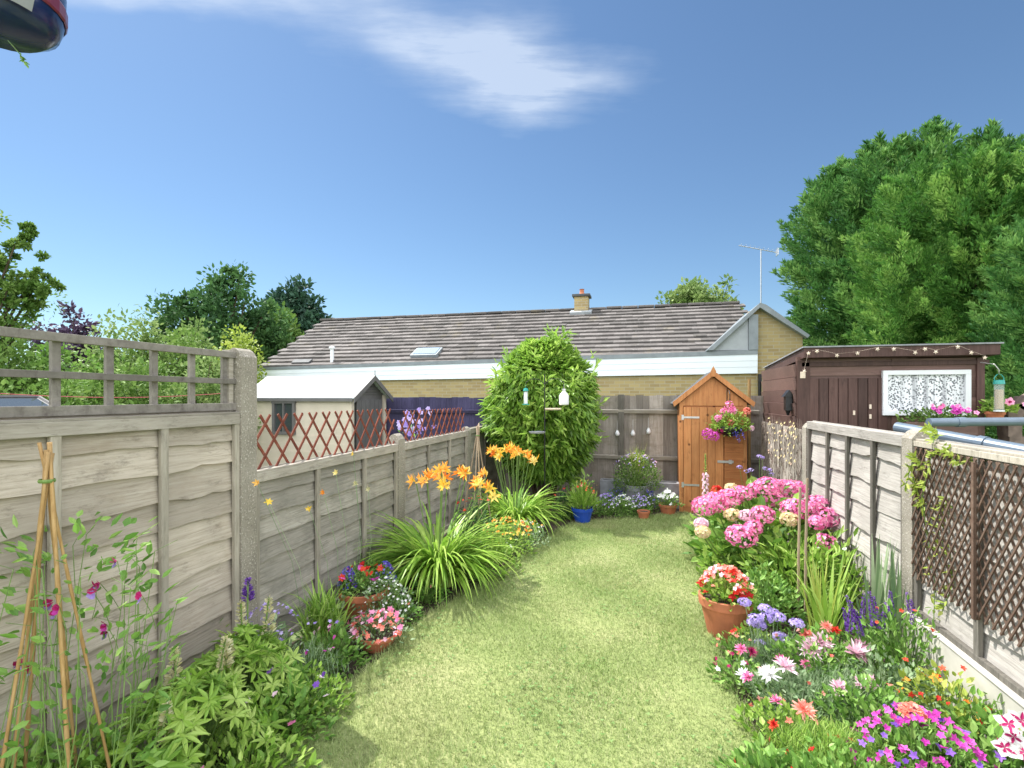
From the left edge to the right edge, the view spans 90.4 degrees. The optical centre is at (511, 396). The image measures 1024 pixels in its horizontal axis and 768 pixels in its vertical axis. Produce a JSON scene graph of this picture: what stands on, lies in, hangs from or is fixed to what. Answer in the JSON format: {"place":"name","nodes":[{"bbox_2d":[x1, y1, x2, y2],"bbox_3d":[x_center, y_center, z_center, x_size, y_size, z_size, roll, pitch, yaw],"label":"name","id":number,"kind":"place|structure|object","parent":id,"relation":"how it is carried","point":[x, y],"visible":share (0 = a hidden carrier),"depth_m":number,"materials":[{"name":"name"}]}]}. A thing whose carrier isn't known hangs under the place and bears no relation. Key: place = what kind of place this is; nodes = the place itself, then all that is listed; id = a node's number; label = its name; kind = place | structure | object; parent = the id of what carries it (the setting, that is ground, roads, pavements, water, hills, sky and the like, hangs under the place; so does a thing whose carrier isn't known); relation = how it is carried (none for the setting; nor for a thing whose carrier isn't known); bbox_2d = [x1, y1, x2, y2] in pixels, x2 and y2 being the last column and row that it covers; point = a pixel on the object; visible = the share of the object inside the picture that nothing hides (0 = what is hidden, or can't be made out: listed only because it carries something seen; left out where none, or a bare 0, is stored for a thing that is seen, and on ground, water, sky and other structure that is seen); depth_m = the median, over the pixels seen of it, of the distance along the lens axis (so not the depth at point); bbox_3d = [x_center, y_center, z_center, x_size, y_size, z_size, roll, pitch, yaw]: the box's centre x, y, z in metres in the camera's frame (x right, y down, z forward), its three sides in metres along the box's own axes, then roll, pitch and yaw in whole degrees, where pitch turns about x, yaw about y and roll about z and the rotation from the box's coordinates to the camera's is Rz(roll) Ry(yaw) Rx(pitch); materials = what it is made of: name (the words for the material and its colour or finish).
{"place":"outdoors","nodes":[
{"label":"outdoors","id":0,"kind":"place"},
{"bbox_2d":[0,0,67,52],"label":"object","id":1,"kind":"object","parent":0,"point":[32,26],"visible":1,"depth_m":0.96,"materials":[{"name":"blue plastic"}]},
{"bbox_2d":[257,375,392,467],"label":"garden shed","id":2,"kind":"structure","parent":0,"point":[282,396],"depth_m":7.87,"materials":[{"name":"grey paint"}]},
{"bbox_2d":[356,399,381,448],"bbox_3d":[-2.261,0.805,8.113,0.061,1.530,0.784,0,0,14],"label":"door","id":3,"kind":"structure","parent":2,"relation":"in","point":[361,404],"depth_m":8.07,"materials":[{"name":"grey paint"}]},
{"bbox_2d":[0,0,1023,365],"label":"sky","id":4,"kind":"structure","parent":0,"point":[398,157],"materials":[{"name":"blue"}]},
{"bbox_2d":[252,510,772,767],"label":"lawn","id":5,"kind":"structure","parent":0,"point":[716,698],"depth_m":2.72,"materials":[{"name":"green plant"}]},
{"bbox_2d":[257,289,809,397],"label":"brick house","id":6,"kind":"structure","parent":0,"point":[665,349],"depth_m":13.17,"materials":[{"name":"tile"}]},
{"bbox_2d":[124,494,1000,767],"bbox_3d":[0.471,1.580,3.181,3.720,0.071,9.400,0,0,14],"label":"soil bed","id":7,"kind":"object","parent":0,"point":[452,590],"visible":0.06,"depth_m":3.63,"materials":[{"name":"brown soil"}]},
{"bbox_2d":[0,209,67,379],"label":"broadleaf tree","id":8,"kind":"object","parent":7,"relation":"on","point":[11,287],"visible":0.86,"depth_m":8.61,"materials":[{"name":"green plant"}]},
{"bbox_2d":[0,297,96,404],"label":"shrub","id":9,"kind":"object","parent":7,"relation":"on","point":[11,352],"visible":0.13,"depth_m":8.25,"materials":[{"name":"green plant"}]},
{"bbox_2d":[0,341,100,405],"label":"shrub","id":10,"kind":"object","parent":7,"relation":"on","point":[65,391],"visible":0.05,"depth_m":5.90,"materials":[{"name":"green plant"}]},
{"bbox_2d":[0,442,110,767],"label":"cane wigwam","id":11,"kind":"object","parent":7,"relation":"on","point":[47,480],"visible":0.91,"depth_m":1.70,"materials":[{"name":"brown wood"}]},
{"bbox_2d":[20,299,103,379],"bbox_3d":[-11.346,-0.379,13.104,1.559,4.126,1.845,0,0,14],"label":"plum tree","id":12,"kind":"object","parent":7,"relation":"on","point":[77,328],"visible":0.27,"depth_m":12.82,"materials":[{"name":"purple plant"}]},
{"bbox_2d":[28,714,144,767],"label":"flowering plant","id":13,"kind":"object","parent":7,"relation":"on","point":[98,738],"visible":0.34,"depth_m":1.92,"materials":[{"name":"green plant"}]},
{"bbox_2d":[0,510,204,767],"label":"sweet pea","id":14,"kind":"object","parent":7,"relation":"on","point":[45,605],"visible":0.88,"depth_m":1.79,"materials":[{"name":"green plant"}]},
{"bbox_2d":[39,304,184,404],"bbox_3d":[-8.267,0.246,10.555,2.601,4.347,3.038,0,0,-5],"label":"shrub","id":15,"kind":"object","parent":7,"relation":"on","point":[140,324],"visible":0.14,"depth_m":10.44,"materials":[{"name":"green plant"}]},
{"bbox_2d":[46,351,186,405],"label":"shrub","id":16,"kind":"object","parent":7,"relation":"on","point":[119,392],"visible":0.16,"depth_m":6.56,"materials":[{"name":"green plant"}]},
{"bbox_2d":[99,327,212,403],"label":"shrub","id":17,"kind":"object","parent":7,"relation":"on","point":[174,340],"visible":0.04,"depth_m":11.30,"materials":[{"name":"green plant"}]},
{"bbox_2d":[120,315,225,401],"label":"shrub","id":18,"kind":"object","parent":7,"relation":"on","point":[201,329],"visible":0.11,"depth_m":12.20,"materials":[{"name":"green plant"}]},
{"bbox_2d":[78,635,287,767],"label":"lupin","id":19,"kind":"object","parent":7,"relation":"on","point":[220,688],"visible":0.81,"depth_m":1.99,"materials":[{"name":"green plant"}]},
{"bbox_2d":[124,338,261,448],"bbox_3d":[-4.681,0.448,7.518,1.801,2.675,1.913,0,0,-10],"label":"shrub","id":20,"kind":"object","parent":7,"relation":"on","point":[213,389],"visible":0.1,"depth_m":7.28,"materials":[{"name":"green plant"}]},
{"bbox_2d":[135,259,294,384],"bbox_3d":[-10.002,-1.502,17.349,4.789,6.380,4.779,0,0,31],"label":"broadleaf tree","id":21,"kind":"object","parent":7,"relation":"on","point":[209,305],"visible":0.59,"depth_m":16.95,"materials":[{"name":"green plant"}]},
{"bbox_2d":[180,324,269,400],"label":"shrub","id":22,"kind":"object","parent":7,"relation":"on","point":[240,340],"visible":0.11,"depth_m":13.31,"materials":[{"name":"green plant"}]},
{"bbox_2d":[230,348,256,673],"bbox_3d":[-1.548,0.662,2.906,0.110,1.875,0.120,0,0,14],"label":"concrete post","id":23,"kind":"object","parent":7,"relation":"on","point":[245,377],"visible":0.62,"depth_m":2.88,"materials":[{"name":"grey concrete"}]},
{"bbox_2d":[0,411,239,767],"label":"fence panel","id":24,"kind":"object","parent":23,"relation":"attached to","point":[176,474],"visible":0.69,"depth_m":2.23,"materials":[{"name":"grey wood"}]},
{"bbox_2d":[0,326,235,417],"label":"square trellis","id":25,"kind":"object","parent":24,"relation":"on","point":[55,375],"visible":0.99,"depth_m":2.19,"materials":[{"name":"grey wood"}]},
{"bbox_2d":[257,443,397,638],"bbox_3d":[-1.310,0.989,3.831,0.091,1.128,1.788,0,0,14],"label":"fence panel","id":26,"kind":"object","parent":23,"relation":"attached to","point":[291,490],"visible":0.66,"depth_m":3.53,"materials":[{"name":"grey wood"}]},
{"bbox_2d":[257,409,394,469],"bbox_3d":[-1.310,0.280,3.836,0.017,0.350,1.793,0,0,14],"label":"diamond trellis","id":27,"kind":"object","parent":26,"relation":"on","point":[274,440],"visible":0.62,"depth_m":3.62,"materials":[{"name":"brown wood"}]},
{"bbox_2d":[189,577,316,738],"bbox_3d":[-1.291,1.267,2.455,0.636,0.608,0.619,0,0,14],"label":"lupin","id":28,"kind":"object","parent":7,"relation":"on","point":[250,648],"visible":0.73,"depth_m":2.40,"materials":[{"name":"green plant"}]},
{"bbox_2d":[190,715,322,767],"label":"flowering plant","id":29,"kind":"object","parent":7,"relation":"on","point":[237,750],"visible":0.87,"depth_m":2.06,"materials":[{"name":"green plant"}]},
{"bbox_2d":[226,660,339,759],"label":"flowering plant","id":30,"kind":"object","parent":7,"relation":"on","point":[290,715],"visible":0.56,"depth_m":2.32,"materials":[{"name":"green plant"}]},
{"bbox_2d":[255,274,332,333],"bbox_3d":[-10.433,-2.001,23.894,3.589,7.370,3.721,0,0,14],"label":"pine tree","id":31,"kind":"object","parent":7,"relation":"on","point":[308,311],"visible":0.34,"depth_m":23.38,"materials":[{"name":"green plant"}]},
{"bbox_2d":[269,659,355,745],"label":"flowering plant","id":32,"kind":"object","parent":7,"relation":"on","point":[330,680],"visible":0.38,"depth_m":2.48,"materials":[{"name":"green plant"}]},
{"bbox_2d":[276,619,352,703],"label":"flowering plant","id":33,"kind":"object","parent":7,"relation":"on","point":[307,657],"visible":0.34,"depth_m":2.73,"materials":[{"name":"green plant"}]},
{"bbox_2d":[277,562,365,653],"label":"grass tuft","id":34,"kind":"object","parent":7,"relation":"on","point":[322,612],"visible":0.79,"depth_m":3.14,"materials":[{"name":"green plant"}]},
{"bbox_2d":[304,620,372,683],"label":"flowering plant","id":35,"kind":"object","parent":7,"relation":"on","point":[346,640],"visible":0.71,"depth_m":2.94,"materials":[{"name":"green plant"}]},
{"bbox_2d":[338,580,388,621],"bbox_3d":[-1.060,1.470,3.644,0.357,0.200,0.357,0,0,14],"label":"flower pot","id":36,"kind":"object","parent":7,"relation":"on","point":[359,601],"visible":0.47,"depth_m":3.52,"materials":[{"name":"ceramic"}]},
{"bbox_2d":[337,561,392,599],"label":"flowering plant","id":37,"kind":"object","parent":36,"relation":"in","point":[364,579],"visible":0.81,"depth_m":3.59,"materials":[{"name":"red plant"}]},
{"bbox_2d":[354,621,399,653],"bbox_3d":[-0.848,1.520,3.191,0.286,0.100,0.286,0,0,14],"label":"flower pot","id":38,"kind":"object","parent":7,"relation":"on","point":[374,647],"visible":0.48,"depth_m":3.12,"materials":[{"name":"ceramic"}]},
{"bbox_2d":[347,606,414,650],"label":"flowering plant","id":39,"kind":"object","parent":38,"relation":"in","point":[380,623],"visible":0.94,"depth_m":3.16,"materials":[{"name":"pink plant"}]},
{"bbox_2d":[358,572,417,622],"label":"flowering plant","id":40,"kind":"object","parent":7,"relation":"on","point":[388,594],"visible":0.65,"depth_m":3.52,"materials":[{"name":"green plant"}]},
{"bbox_2d":[388,433,404,568],"bbox_3d":[-1.081,0.973,4.758,0.110,1.255,0.120,0,0,14],"label":"concrete post","id":41,"kind":"object","parent":7,"relation":"on","point":[398,439],"visible":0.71,"depth_m":4.73,"materials":[{"name":"grey concrete"}]},
{"bbox_2d":[405,430,466,540],"bbox_3d":[-0.840,0.985,5.697,0.091,1.109,1.818,0,0,14],"label":"fence panel","id":42,"kind":"object","parent":41,"relation":"attached to","point":[422,454],"visible":0.58,"depth_m":5.58,"materials":[{"name":"grey wood"}]},
{"bbox_2d":[399,407,464,440],"bbox_3d":[-0.841,0.300,5.698,0.017,0.330,1.812,0,0,14],"label":"diamond trellis","id":43,"kind":"object","parent":42,"relation":"on","point":[409,427],"visible":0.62,"depth_m":5.55,"materials":[{"name":"brown wood"}]},
{"bbox_2d":[386,397,486,443],"bbox_3d":[-2.492,0.795,8.852,4.646,1.600,0.099,0,0,14],"label":"close board fence","id":44,"kind":"object","parent":7,"relation":"on","point":[398,406],"visible":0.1,"depth_m":8.56,"materials":[{"name":"wood"}]},
{"bbox_2d":[351,461,527,604],"bbox_3d":[-0.630,1.088,4.272,1.631,1.075,1.536,0,0,14],"label":"daylily","id":45,"kind":"object","parent":7,"relation":"on","point":[427,557],"visible":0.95,"depth_m":4.17,"materials":[{"name":"green plant"}]},
{"bbox_2d":[460,426,470,517],"bbox_3d":[-0.608,0.995,6.639,0.110,1.210,0.120,0,0,14],"label":"concrete post","id":46,"kind":"object","parent":7,"relation":"on","point":[467,429],"visible":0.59,"depth_m":6.59,"materials":[{"name":"grey concrete"}]},
{"bbox_2d":[469,425,499,510],"bbox_3d":[-0.411,0.977,7.399,0.091,1.133,1.448,0,0,14],"label":"fence panel","id":47,"kind":"object","parent":46,"relation":"attached to","point":[488,460],"visible":0.39,"depth_m":7.35,"materials":[{"name":"grey wood"}]},
{"bbox_2d":[484,515,537,563],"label":"flowering plant","id":48,"kind":"object","parent":7,"relation":"on","point":[506,535],"visible":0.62,"depth_m":4.97,"materials":[{"name":"green plant"}]},
{"bbox_2d":[465,441,577,540],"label":"daylily","id":49,"kind":"object","parent":7,"relation":"on","point":[516,506],"visible":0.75,"depth_m":5.88,"materials":[{"name":"green plant"}]},
{"bbox_2d":[476,324,609,509],"bbox_3d":[0.474,0.261,7.214,1.866,2.648,1.844,0,0,-25],"label":"laurel bush","id":50,"kind":"object","parent":7,"relation":"on","point":[571,436],"visible":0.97,"depth_m":6.77,"materials":[{"name":"green plant"}]},
{"bbox_2d":[497,395,762,497],"bbox_3d":[1.695,0.780,7.798,3.970,1.630,0.099,0,0,14],"label":"close board fence","id":51,"kind":"object","parent":7,"relation":"on","point":[627,414],"visible":0.27,"depth_m":7.75,"materials":[{"name":"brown wood"}]},
{"bbox_2d":[623,483,649,508],"bbox_3d":[1.746,1.400,7.140,0.367,0.340,0.367,0,0,14],"label":"flower pot","id":52,"kind":"object","parent":7,"relation":"on","point":[630,493],"visible":0.5,"depth_m":7.01,"materials":[{"name":"grey stone"}]},
{"bbox_2d":[610,449,664,492],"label":"flowering plant","id":53,"kind":"object","parent":52,"relation":"in","point":[636,477],"visible":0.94,"depth_m":7.07,"materials":[{"name":"green plant"}]},
{"bbox_2d":[655,273,744,314],"bbox_3d":[8.291,-1.783,22.069,3.328,6.933,3.606,0,0,-26],"label":"bushy tree","id":54,"kind":"object","parent":7,"relation":"on","point":[692,291],"visible":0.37,"depth_m":21.35,"materials":[{"name":"green plant"}]},
{"bbox_2d":[670,366,755,512],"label":"garden shed","id":55,"kind":"structure","parent":7,"relation":"on","point":[701,401],"depth_m":6.87,"materials":[{"name":"wood"}]},
{"bbox_2d":[682,407,733,506],"bbox_3d":[2.637,0.820,6.871,0.660,1.360,0.039,0,0,14],"label":"door","id":56,"kind":"structure","parent":55,"relation":"in","point":[695,419],"depth_m":6.89,"materials":[{"name":"wood"}]},
{"bbox_2d":[701,390,754,441],"bbox_3d":[2.793,0.228,6.582,0.659,0.695,0.503,0,0,14],"label":"hanging basket","id":57,"kind":"object","parent":55,"relation":"attached to","point":[731,427],"visible":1,"depth_m":6.51,"materials":[{"name":"pink plant"}]},
{"bbox_2d":[698,586,752,643],"bbox_3d":[1.398,1.435,3.333,0.337,0.270,0.337,0,0,14],"label":"flower pot","id":58,"kind":"object","parent":7,"relation":"on","point":[720,617],"visible":0.52,"depth_m":3.22,"materials":[{"name":"ceramic"}]},
{"bbox_2d":[691,563,760,610],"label":"flowering plant","id":59,"kind":"object","parent":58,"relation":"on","point":[711,579],"visible":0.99,"depth_m":3.29,"materials":[{"name":"red plant"}]},
{"bbox_2d":[705,650,771,700],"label":"flowering plant","id":60,"kind":"object","parent":7,"relation":"on","point":[740,663],"visible":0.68,"depth_m":2.75,"materials":[{"name":"green plant"}]},
{"bbox_2d":[682,476,843,598],"bbox_3d":[2.248,1.168,4.487,1.415,0.914,1.610,0,0,14],"label":"hydrangea","id":61,"kind":"object","parent":7,"relation":"on","point":[758,518],"visible":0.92,"depth_m":4.25,"materials":[{"name":"pink plant"}]},
{"bbox_2d":[708,732,819,767],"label":"flowering plant","id":62,"kind":"object","parent":7,"relation":"on","point":[761,759],"visible":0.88,"depth_m":2.06,"materials":[{"name":"green plant"}]},
{"bbox_2d":[729,597,804,668],"bbox_3d":[1.510,1.383,2.964,0.414,0.374,0.425,0,0,-36],"label":"scabious","id":63,"kind":"object","parent":7,"relation":"on","point":[760,642],"visible":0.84,"depth_m":2.92,"materials":[{"name":"purple plant"}]},
{"bbox_2d":[733,558,808,637],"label":"flowering plant","id":64,"kind":"object","parent":7,"relation":"on","point":[766,590],"visible":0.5,"depth_m":3.50,"materials":[{"name":"green plant"}]},
{"bbox_2d":[730,692,827,752],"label":"flowering plant","id":65,"kind":"object","parent":7,"relation":"on","point":[762,716],"visible":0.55,"depth_m":2.33,"materials":[{"name":"green plant"}]},
{"bbox_2d":[759,415,803,541],"bbox_3d":[3.042,0.885,5.779,0.141,1.350,2.015,0,0,14],"label":"brushwood screen","id":66,"kind":"object","parent":7,"relation":"on","point":[781,449],"visible":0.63,"depth_m":5.65,"materials":[{"name":"beige wicker"}]},
{"bbox_2d":[739,662,849,732],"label":"flowering plant","id":67,"kind":"object","parent":7,"relation":"on","point":[780,683],"visible":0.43,"depth_m":2.53,"materials":[{"name":"green plant"}]},
{"bbox_2d":[736,528,859,620],"bbox_3d":[2.198,1.325,3.845,0.805,0.648,0.864,0,0,-34],"label":"flowering plant","id":68,"kind":"object","parent":7,"relation":"on","point":[789,556],"visible":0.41,"depth_m":3.78,"materials":[{"name":"green plant"}]},
{"bbox_2d":[760,621,877,706],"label":"flowering plant","id":69,"kind":"object","parent":7,"relation":"on","point":[836,648],"visible":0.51,"depth_m":2.73,"materials":[{"name":"green plant"}]},
{"bbox_2d":[734,620,907,745],"bbox_3d":[1.491,1.426,2.520,1.039,0.290,0.736,0,0,-11],"label":"flowering plant","id":70,"kind":"object","parent":7,"relation":"on","point":[803,707],"visible":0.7,"depth_m":2.56,"materials":[{"name":"plant"}]},
{"bbox_2d":[794,525,869,621],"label":"flowering plant","id":71,"kind":"object","parent":7,"relation":"on","point":[836,546],"visible":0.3,"depth_m":3.68,"materials":[{"name":"green plant"}]},
{"bbox_2d":[751,712,913,767],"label":"flowering plant","id":72,"kind":"object","parent":7,"relation":"on","point":[793,739],"visible":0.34,"depth_m":2.13,"materials":[{"name":"green plant"}]},
{"bbox_2d":[773,730,893,767],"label":"flowering plant","id":73,"kind":"object","parent":7,"relation":"on","point":[845,751],"visible":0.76,"depth_m":2.01,"materials":[{"name":"green plant"}]},
{"bbox_2d":[785,545,902,643],"bbox_3d":[2.031,1.243,3.210,0.601,0.654,0.677,0,0,14],"label":"crocosmia","id":74,"kind":"object","parent":7,"relation":"on","point":[825,615],"visible":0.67,"depth_m":3.18,"materials":[{"name":"green plant"}]},
{"bbox_2d":[823,590,915,683],"bbox_3d":[2.038,1.343,2.919,0.450,0.519,0.427,0,0,-22],"label":"salvia","id":75,"kind":"object","parent":7,"relation":"on","point":[847,622],"visible":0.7,"depth_m":2.84,"materials":[{"name":"purple plant"}]},
{"bbox_2d":[853,598,886,633],"bbox_3d":[2.557,1.595,3.873,0.062,0.311,1.820,0,0,14],"label":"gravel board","id":76,"kind":"object","parent":7,"relation":"on","point":[865,613],"depth_m":3.55,"materials":[{"name":"concrete"}]},
{"bbox_2d":[807,421,904,611],"bbox_3d":[2.579,0.848,3.873,0.091,1.256,1.788,0,0,14],"label":"fence panel","id":77,"kind":"object","parent":76,"relation":"on","point":[854,473],"visible":0.62,"depth_m":3.65,"materials":[{"name":"grey wood"}]},
{"bbox_2d":[853,533,897,647],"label":"iris","id":78,"kind":"object","parent":7,"relation":"on","point":[877,589],"visible":0.48,"depth_m":3.15,"materials":[{"name":"green plant"}]},
{"bbox_2d":[807,668,949,767],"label":"flowering plant","id":79,"kind":"object","parent":7,"relation":"on","point":[878,693],"visible":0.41,"depth_m":2.30,"materials":[{"name":"green plant"}]},
{"bbox_2d":[832,642,954,734],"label":"flowering plant","id":80,"kind":"object","parent":7,"relation":"on","point":[879,672],"visible":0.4,"depth_m":2.54,"materials":[{"name":"green plant"}]},
{"bbox_2d":[847,592,943,700],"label":"flowering plant","id":81,"kind":"object","parent":7,"relation":"on","point":[903,640],"visible":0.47,"depth_m":2.74,"materials":[{"name":"green plant"}]},
{"bbox_2d":[770,114,1023,345],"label":"conifer tree","id":82,"kind":"object","parent":7,"relation":"on","point":[843,194],"visible":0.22,"depth_m":11.61,"materials":[{"name":"green plant"}]},
{"bbox_2d":[902,429,928,657],"bbox_3d":[2.350,0.895,2.945,0.110,1.410,0.120,0,0,14],"label":"concrete post","id":83,"kind":"object","parent":7,"relation":"on","point":[910,437],"visible":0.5,"depth_m":2.95,"materials":[{"name":"grey concrete"}]},
{"bbox_2d":[835,701,1005,767],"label":"flowering plant","id":84,"kind":"object","parent":7,"relation":"on","point":[942,736],"visible":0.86,"depth_m":1.98,"materials":[{"name":"pink plant"}]},
{"bbox_2d":[839,138,1023,438],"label":"conifer tree","id":85,"kind":"object","parent":7,"relation":"on","point":[912,243],"visible":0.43,"depth_m":8.26,"materials":[{"name":"green plant"}]},
{"bbox_2d":[894,659,993,756],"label":"flowering plant","id":86,"kind":"object","parent":7,"relation":"on","point":[936,680],"visible":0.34,"depth_m":2.37,"materials":[{"name":"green plant"}]},
{"bbox_2d":[893,417,1023,450],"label":"pipe frame","id":87,"kind":"object","parent":7,"relation":"on","point":[962,437],"visible":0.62,"depth_m":3.70,"materials":[{"name":"grey metal"}]},
{"bbox_2d":[907,612,1023,767],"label":"gravel board","id":88,"kind":"object","parent":7,"relation":"on","point":[954,658],"visible":0.28,"depth_m":2.40,"materials":[{"name":"concrete"}]},
{"bbox_2d":[914,438,1023,698],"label":"fence panel","id":89,"kind":"object","parent":88,"relation":"on","point":[993,652],"visible":0.46,"depth_m":2.35,"materials":[{"name":"brown wood"}]},
{"bbox_2d":[900,422,988,637],"bbox_3d":[2.203,0.711,2.518,0.152,1.161,0.761,0,0,7],"label":"vine","id":90,"kind":"object","parent":89,"relation":"attached to","point":[929,428],"visible":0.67,"depth_m":2.72,"materials":[{"name":"green plant"}]},
{"bbox_2d":[911,447,1023,646],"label":"diamond lattice","id":91,"kind":"object","parent":89,"relation":"attached to","point":[974,579],"visible":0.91,"depth_m":2.33,"materials":[{"name":"brown wood"}]},
{"bbox_2d":[916,685,1023,767],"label":"flowering plant","id":92,"kind":"object","parent":7,"relation":"on","point":[961,720],"visible":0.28,"depth_m":2.18,"materials":[{"name":"green plant"}]},
{"bbox_2d":[917,144,1023,437],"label":"conifer tree","id":93,"kind":"object","parent":7,"relation":"on","point":[1017,191],"visible":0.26,"depth_m":7.69,"materials":[{"name":"green plant"}]},
{"bbox_2d":[947,705,1023,767],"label":"petunia","id":94,"kind":"object","parent":7,"relation":"on","point":[1011,722],"visible":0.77,"depth_m":1.88,"materials":[{"name":"white plant"}]},
{"bbox_2d":[963,214,1023,439],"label":"conifer tree","id":95,"kind":"object","parent":7,"relation":"on","point":[1005,313],"visible":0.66,"depth_m":6.62,"materials":[{"name":"green plant"}]},
{"bbox_2d":[761,342,1003,435],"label":"garden shed","id":96,"kind":"structure","parent":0,"point":[872,387],"depth_m":5.65,"materials":[{"name":"brown wood"}]},
{"bbox_2d":[810,378,887,429],"bbox_3d":[3.787,0.680,5.731,0.778,1.780,0.032,0,0,14],"label":"door","id":97,"kind":"structure","parent":96,"relation":"in","point":[845,401],"depth_m":5.73,"materials":[{"name":"brown wood"}]},
{"bbox_2d":[881,370,970,415],"bbox_3d":[4.503,-0.042,5.538,0.820,0.495,0.045,0,0,14],"label":"window","id":98,"kind":"structure","parent":96,"relation":"in","point":[903,390],"depth_m":5.55,"materials":[{"name":"white paint"}]},
{"bbox_2d":[901,421,977,435],"bbox_3d":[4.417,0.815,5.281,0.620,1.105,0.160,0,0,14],"label":"window box","id":99,"kind":"object","parent":96,"relation":"attached to","point":[971,430],"visible":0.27,"depth_m":5.17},
{"bbox_2d":[895,403,979,421],"bbox_3d":[4.440,0.179,5.272,0.773,0.230,0.330,0,0,14],"label":"petunia","id":100,"kind":"object","parent":99,"relation":"in","point":[957,409],"visible":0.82,"depth_m":5.23,"materials":[{"name":"pink plant"}]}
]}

